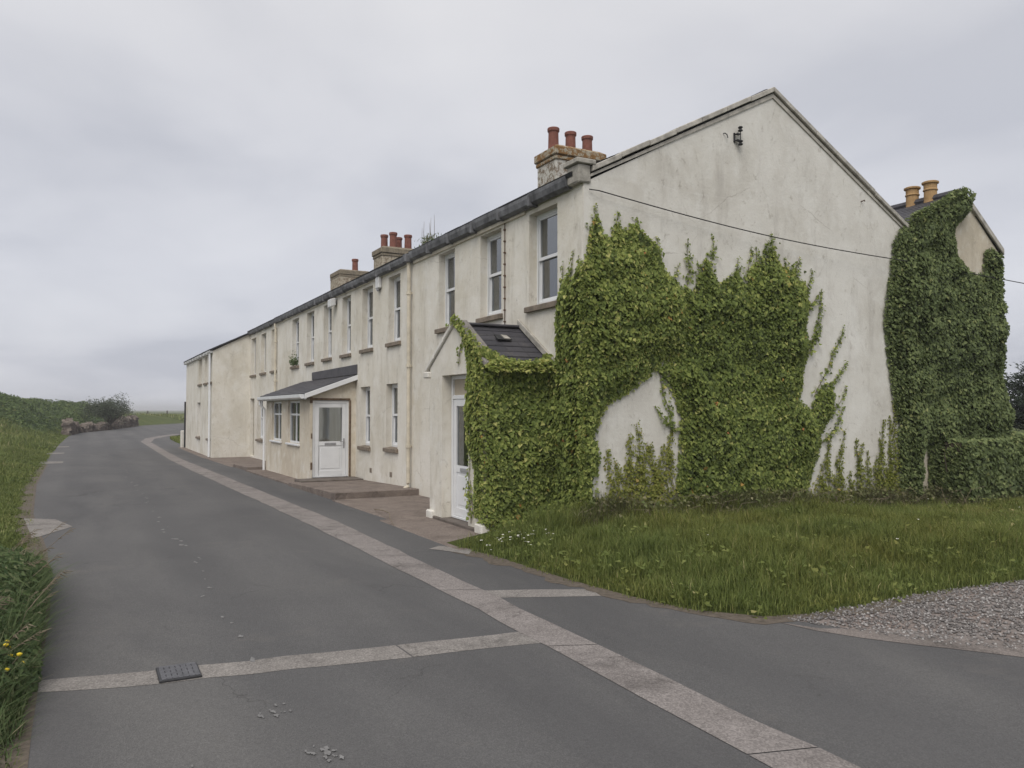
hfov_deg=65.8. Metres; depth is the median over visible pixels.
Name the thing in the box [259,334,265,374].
window
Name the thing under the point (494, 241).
window
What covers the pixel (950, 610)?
gravel
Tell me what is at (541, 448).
climbing ivy
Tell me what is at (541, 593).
concrete crossing
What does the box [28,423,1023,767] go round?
road
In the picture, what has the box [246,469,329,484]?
pavement
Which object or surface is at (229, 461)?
pavement
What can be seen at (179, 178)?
sky
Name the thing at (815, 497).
dry stalks
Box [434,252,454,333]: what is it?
window
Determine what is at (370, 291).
window
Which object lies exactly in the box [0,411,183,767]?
verge grass
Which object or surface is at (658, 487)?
ivy shoots
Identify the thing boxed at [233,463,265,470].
pavement
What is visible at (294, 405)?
window
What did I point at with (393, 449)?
window
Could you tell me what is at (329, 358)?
window
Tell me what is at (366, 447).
window
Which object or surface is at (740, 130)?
insulator bracket
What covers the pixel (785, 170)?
terraced house
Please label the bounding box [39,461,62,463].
concrete patch
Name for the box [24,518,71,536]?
concrete patch
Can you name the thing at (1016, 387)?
cypress tree
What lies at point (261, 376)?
terraced house
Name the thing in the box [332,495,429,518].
pavement
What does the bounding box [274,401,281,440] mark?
window
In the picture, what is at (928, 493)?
undergrowth
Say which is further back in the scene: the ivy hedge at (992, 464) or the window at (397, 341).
the window at (397, 341)
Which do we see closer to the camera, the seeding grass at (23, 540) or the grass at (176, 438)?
the seeding grass at (23, 540)
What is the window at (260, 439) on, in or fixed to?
in the terraced house at (261, 376)
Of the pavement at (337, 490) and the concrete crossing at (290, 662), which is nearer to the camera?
the concrete crossing at (290, 662)
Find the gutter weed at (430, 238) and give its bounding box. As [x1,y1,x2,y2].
[414,220,438,247]
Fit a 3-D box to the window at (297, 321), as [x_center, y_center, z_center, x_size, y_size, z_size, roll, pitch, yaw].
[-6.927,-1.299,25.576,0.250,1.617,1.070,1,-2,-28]
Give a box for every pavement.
[178,447,210,457]
[205,457,265,466]
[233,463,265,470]
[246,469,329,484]
[288,480,418,499]
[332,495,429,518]
[380,517,478,549]
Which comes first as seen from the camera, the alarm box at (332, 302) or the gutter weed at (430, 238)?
the gutter weed at (430, 238)
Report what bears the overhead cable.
attached to the terraced house at (785, 170)
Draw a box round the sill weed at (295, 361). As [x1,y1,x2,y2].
[289,354,298,365]
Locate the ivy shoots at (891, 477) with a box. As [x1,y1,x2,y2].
[810,401,904,500]
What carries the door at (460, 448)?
in the terraced house at (785, 170)
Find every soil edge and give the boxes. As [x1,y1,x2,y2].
[0,465,50,767]
[454,551,951,624]
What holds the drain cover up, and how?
on the concrete crossing at (290, 662)
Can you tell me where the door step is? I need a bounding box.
[294,476,362,482]
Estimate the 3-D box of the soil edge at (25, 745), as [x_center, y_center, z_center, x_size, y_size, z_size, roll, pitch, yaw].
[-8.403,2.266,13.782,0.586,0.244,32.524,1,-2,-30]
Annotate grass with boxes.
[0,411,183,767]
[0,522,75,654]
[170,435,179,443]
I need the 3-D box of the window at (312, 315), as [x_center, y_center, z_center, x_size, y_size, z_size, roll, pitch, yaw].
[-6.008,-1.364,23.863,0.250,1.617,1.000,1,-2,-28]
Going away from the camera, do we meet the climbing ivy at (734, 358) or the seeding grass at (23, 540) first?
the seeding grass at (23, 540)
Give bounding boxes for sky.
[0,0,1023,409]
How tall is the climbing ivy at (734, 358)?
4.510 m
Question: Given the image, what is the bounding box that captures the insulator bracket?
[733,126,742,145]
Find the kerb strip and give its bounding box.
[141,434,860,767]
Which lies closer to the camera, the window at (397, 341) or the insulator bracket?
the insulator bracket
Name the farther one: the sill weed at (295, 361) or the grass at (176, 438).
the grass at (176, 438)
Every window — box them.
[249,339,255,377]
[255,401,262,441]
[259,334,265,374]
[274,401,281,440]
[290,320,298,368]
[290,401,299,443]
[304,313,313,365]
[321,307,331,361]
[339,297,350,357]
[357,387,370,450]
[359,288,372,353]
[383,384,397,452]
[385,276,400,346]
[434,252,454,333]
[476,232,502,322]
[524,208,557,312]
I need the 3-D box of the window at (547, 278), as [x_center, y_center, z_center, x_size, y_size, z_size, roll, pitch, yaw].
[0.537,-1.836,11.723,0.303,1.497,0.960,1,-2,-28]
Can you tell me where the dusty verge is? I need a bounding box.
[780,622,1023,656]
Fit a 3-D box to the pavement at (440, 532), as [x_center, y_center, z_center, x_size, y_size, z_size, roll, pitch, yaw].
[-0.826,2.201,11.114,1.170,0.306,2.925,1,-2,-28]
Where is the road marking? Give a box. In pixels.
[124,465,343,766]
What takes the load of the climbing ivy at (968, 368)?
attached to the house wing
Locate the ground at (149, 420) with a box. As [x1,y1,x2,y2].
[0,410,1023,615]
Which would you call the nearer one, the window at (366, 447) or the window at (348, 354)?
the window at (366, 447)
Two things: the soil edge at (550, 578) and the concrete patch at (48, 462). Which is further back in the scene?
the concrete patch at (48, 462)
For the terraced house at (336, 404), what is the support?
on the ground at (149, 420)
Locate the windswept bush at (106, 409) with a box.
[76,392,134,424]
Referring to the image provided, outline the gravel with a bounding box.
[787,579,1023,649]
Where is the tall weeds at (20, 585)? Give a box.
[0,544,86,767]
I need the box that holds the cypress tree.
[1005,361,1023,430]
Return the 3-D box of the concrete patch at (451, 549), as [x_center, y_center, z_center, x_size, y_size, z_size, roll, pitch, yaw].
[-0.704,2.006,9.587,0.660,0.001,0.265,-1,-2,35]
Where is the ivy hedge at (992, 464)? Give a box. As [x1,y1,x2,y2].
[930,430,1023,502]
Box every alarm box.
[328,298,336,307]
[375,276,381,291]
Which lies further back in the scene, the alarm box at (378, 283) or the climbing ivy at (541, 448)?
the alarm box at (378, 283)
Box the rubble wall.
[61,415,138,434]
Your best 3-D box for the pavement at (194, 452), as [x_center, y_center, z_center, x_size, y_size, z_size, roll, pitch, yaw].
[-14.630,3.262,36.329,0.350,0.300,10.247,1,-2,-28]
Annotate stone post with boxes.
[180,430,183,446]
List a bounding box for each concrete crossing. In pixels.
[38,632,540,691]
[485,589,600,597]
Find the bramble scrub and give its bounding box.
[0,392,112,432]
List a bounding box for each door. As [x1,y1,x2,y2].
[253,399,253,454]
[314,403,345,475]
[454,399,467,517]
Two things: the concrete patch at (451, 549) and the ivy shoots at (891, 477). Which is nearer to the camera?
the concrete patch at (451, 549)
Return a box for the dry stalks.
[585,486,1023,515]
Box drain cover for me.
[156,662,201,682]
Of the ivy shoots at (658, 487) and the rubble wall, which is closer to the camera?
the ivy shoots at (658, 487)
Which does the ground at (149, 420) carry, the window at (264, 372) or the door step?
the door step
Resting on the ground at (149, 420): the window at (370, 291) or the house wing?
the house wing
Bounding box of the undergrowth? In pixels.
[566,480,1021,529]
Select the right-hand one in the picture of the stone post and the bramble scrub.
the stone post
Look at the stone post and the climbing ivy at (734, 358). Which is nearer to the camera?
the climbing ivy at (734, 358)
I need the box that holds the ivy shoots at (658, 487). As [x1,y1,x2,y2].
[601,420,682,508]
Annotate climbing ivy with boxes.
[445,203,689,530]
[655,233,847,506]
[883,186,1015,497]
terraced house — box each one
[184,333,249,457]
[247,259,368,460]
[257,232,413,487]
[402,87,910,533]
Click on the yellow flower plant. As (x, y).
(18, 655)
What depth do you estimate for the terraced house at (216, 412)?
32.41 m
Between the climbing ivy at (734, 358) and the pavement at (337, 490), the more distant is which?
the pavement at (337, 490)
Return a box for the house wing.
[891,180,1003,491]
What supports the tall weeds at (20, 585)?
on the ground at (149, 420)
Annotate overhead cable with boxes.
[589,189,1023,283]
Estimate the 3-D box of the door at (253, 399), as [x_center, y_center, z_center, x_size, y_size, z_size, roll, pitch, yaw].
[-10.397,1.763,32.090,0.060,2.350,0.900,1,-2,-28]
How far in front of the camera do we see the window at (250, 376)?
32.38 m
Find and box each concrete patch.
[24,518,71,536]
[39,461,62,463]
[430,546,471,553]
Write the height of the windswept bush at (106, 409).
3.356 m
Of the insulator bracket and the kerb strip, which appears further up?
the insulator bracket
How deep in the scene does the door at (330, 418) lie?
19.46 m
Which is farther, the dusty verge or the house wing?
the house wing
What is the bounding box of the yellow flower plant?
[2,640,23,672]

